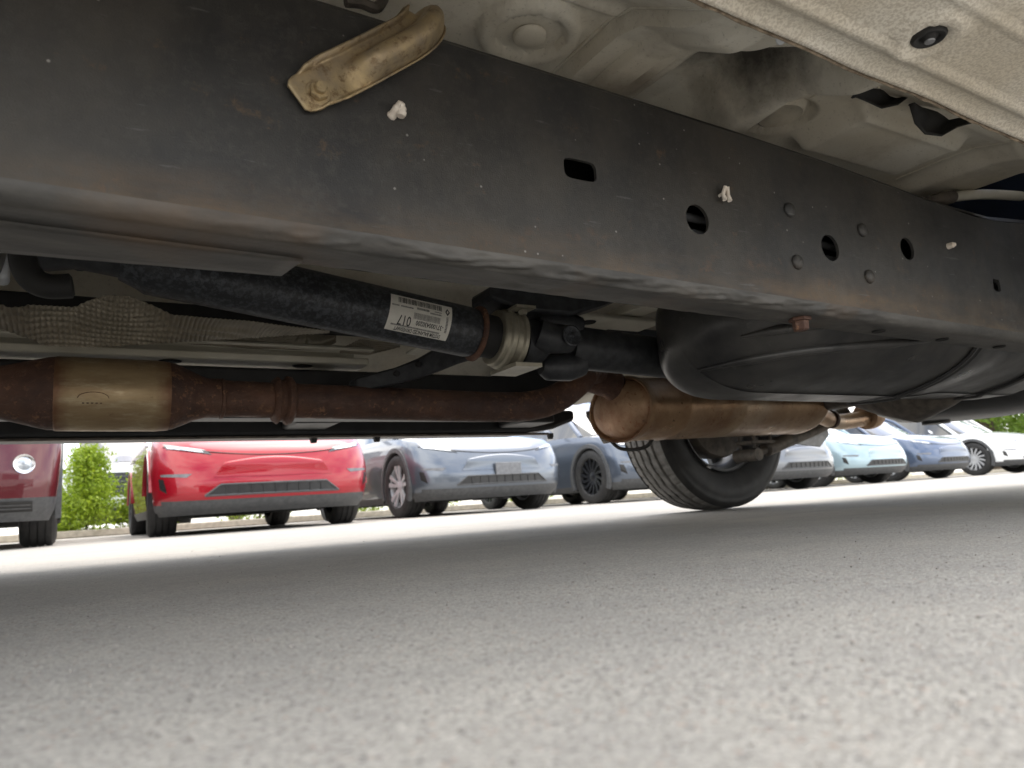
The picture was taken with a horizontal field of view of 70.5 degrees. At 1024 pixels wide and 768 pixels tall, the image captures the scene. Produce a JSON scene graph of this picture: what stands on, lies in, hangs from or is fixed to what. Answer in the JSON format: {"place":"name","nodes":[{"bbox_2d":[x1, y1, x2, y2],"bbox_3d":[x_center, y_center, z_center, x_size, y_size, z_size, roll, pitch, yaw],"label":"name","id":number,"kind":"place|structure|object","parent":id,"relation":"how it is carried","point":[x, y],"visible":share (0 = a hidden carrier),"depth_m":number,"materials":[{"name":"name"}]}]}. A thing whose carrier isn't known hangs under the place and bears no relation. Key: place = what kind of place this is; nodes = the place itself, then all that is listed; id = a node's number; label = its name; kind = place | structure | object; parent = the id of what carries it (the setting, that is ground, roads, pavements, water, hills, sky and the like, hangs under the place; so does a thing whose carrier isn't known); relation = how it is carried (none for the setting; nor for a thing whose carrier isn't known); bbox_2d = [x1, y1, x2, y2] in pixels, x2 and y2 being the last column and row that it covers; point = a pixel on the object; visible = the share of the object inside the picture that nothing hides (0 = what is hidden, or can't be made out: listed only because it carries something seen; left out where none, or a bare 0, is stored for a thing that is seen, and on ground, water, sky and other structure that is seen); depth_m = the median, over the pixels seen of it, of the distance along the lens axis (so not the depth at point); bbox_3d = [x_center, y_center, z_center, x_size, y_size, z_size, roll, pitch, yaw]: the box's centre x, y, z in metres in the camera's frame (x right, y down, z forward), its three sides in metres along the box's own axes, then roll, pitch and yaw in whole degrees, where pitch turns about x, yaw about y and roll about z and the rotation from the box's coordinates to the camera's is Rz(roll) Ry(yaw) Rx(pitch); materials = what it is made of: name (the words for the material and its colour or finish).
{"place":"outdoors","nodes":[
{"label":"outdoors","id":0,"kind":"place"},
{"bbox_2d":[0,407,1018,534],"label":"sky","id":1,"kind":"structure","parent":0,"point":[12,531],"materials":[{"name":"white"}]},
{"bbox_2d":[0,472,1023,767],"bbox_3d":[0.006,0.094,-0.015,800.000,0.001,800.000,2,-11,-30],"label":"ground","id":2,"kind":"structure","parent":0,"point":[524,570],"depth_m":0.51,"materials":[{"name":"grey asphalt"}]},
{"bbox_2d":[0,444,63,546],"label":"parked car","id":3,"kind":"object","parent":2,"relation":"on","point":[31,477],"visible":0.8,"depth_m":5.14,"materials":[{"name":"red paint"}]},
{"bbox_2d":[57,442,190,530],"bbox_3d":[-7.936,1.988,14.725,2.575,2.059,5.415,2,-11,-30],"label":"parked car","id":4,"kind":"object","parent":2,"relation":"on","point":[126,452],"visible":0.06,"depth_m":13.64,"materials":[{"name":"white paint"}]},
{"bbox_2d":[127,439,366,536],"bbox_3d":[-3.259,0.845,8.358,2.259,1.646,4.763,2,-11,-30],"label":"parked car","id":5,"kind":"object","parent":2,"relation":"on","point":[276,482],"visible":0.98,"depth_m":6.33,"materials":[{"name":"red paint"}]},
{"bbox_2d":[316,436,558,520],"bbox_3d":[-1.286,0.989,10.050,2.259,1.646,4.777,2,-11,-30],"label":"parked car","id":6,"kind":"object","parent":2,"relation":"on","point":[409,478],"visible":0.75,"depth_m":8.10,"materials":[{"name":"silver paint"}]},
{"bbox_2d":[0,469,1007,542],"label":"kerb","id":7,"kind":"structure","parent":2,"relation":"on","point":[125,530],"depth_m":12.05,"materials":[{"name":"concrete"}]},
{"bbox_2d":[0,0,1023,509],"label":"pickup truck","id":8,"kind":"object","parent":2,"relation":"on","point":[738,244],"visible":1,"depth_m":1.30,"materials":[{"name":"black metal"}]},
{"bbox_2d":[473,402,710,509],"bbox_3d":[1.066,1.061,11.454,2.259,1.646,4.763,2,-11,-30],"label":"parked car","id":9,"kind":"object","parent":2,"relation":"on","point":[593,469],"visible":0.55,"depth_m":9.82,"materials":[{"name":"grey paint"}]},
{"bbox_2d":[611,441,834,500],"bbox_3d":[3.298,1.171,13.042,2.259,1.646,4.763,2,-11,-30],"label":"parked car","id":10,"kind":"object","parent":2,"relation":"on","point":[801,466],"visible":0.27,"depth_m":11.03,"materials":[{"name":"silver paint"}]},
{"bbox_2d":[771,429,906,486],"bbox_3d":[5.404,1.314,14.785,2.259,1.646,4.763,2,-11,-30],"label":"parked car","id":11,"kind":"object","parent":2,"relation":"on","point":[872,459],"visible":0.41,"depth_m":12.68,"materials":[{"name":"blue paint"}]},
{"bbox_2d":[767,412,970,488],"bbox_3d":[7.585,1.432,16.401,2.259,1.646,4.763,2,-11,-30],"label":"parked car","id":12,"kind":"object","parent":2,"relation":"on","point":[933,456],"visible":0.39,"depth_m":14.38,"materials":[{"name":"paint"}]},
{"bbox_2d":[836,420,1023,482],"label":"parked car","id":13,"kind":"object","parent":2,"relation":"on","point":[989,450],"visible":0.41,"depth_m":15.71,"materials":[{"name":"white paint"}]},
{"bbox_2d":[970,413,1023,469],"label":"tree","id":14,"kind":"object","parent":2,"relation":"on","point":[1011,422],"visible":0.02,"depth_m":24.63,"materials":[{"name":"green plant"}]},
{"bbox_2d":[976,415,1023,433],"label":"tree","id":15,"kind":"object","parent":2,"relation":"on","point":[1001,426],"visible":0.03,"depth_m":29.13,"materials":[{"name":"green plant"}]},
{"label":"planting bed","id":16,"kind":"structure","parent":0,"visible":0},
{"bbox_2d":[57,443,128,531],"bbox_3d":[-6.647,1.505,11.261,1.435,1.527,1.462,2,-11,-30],"label":"shrub","id":17,"kind":"object","parent":16,"relation":"on","point":[89,488],"visible":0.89,"depth_m":11.03,"materials":[{"name":"green plant"}]},
{"bbox_2d":[107,471,128,527],"bbox_3d":[-5.979,1.777,11.806,1.110,1.080,1.182,-5,-9,5],"label":"shrub","id":18,"kind":"object","parent":16,"relation":"on","point":[124,514],"visible":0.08,"depth_m":11.48,"materials":[{"name":"green plant"}]},
{"bbox_2d":[221,512,302,520],"bbox_3d":[-4.447,1.883,12.558,1.616,0.911,1.528,2,-11,-30],"label":"shrub","id":19,"kind":"object","parent":16,"relation":"on","point":[259,516],"visible":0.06,"depth_m":12.50,"materials":[{"name":"green plant"}]},
{"bbox_2d":[358,506,388,511],"bbox_3d":[-2.887,1.940,13.638,1.575,0.940,1.616,2,-11,-30],"label":"shrub","id":20,"kind":"object","parent":16,"relation":"on","point":[370,509],"visible":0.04,"depth_m":13.51,"materials":[{"name":"green plant"}]}
]}

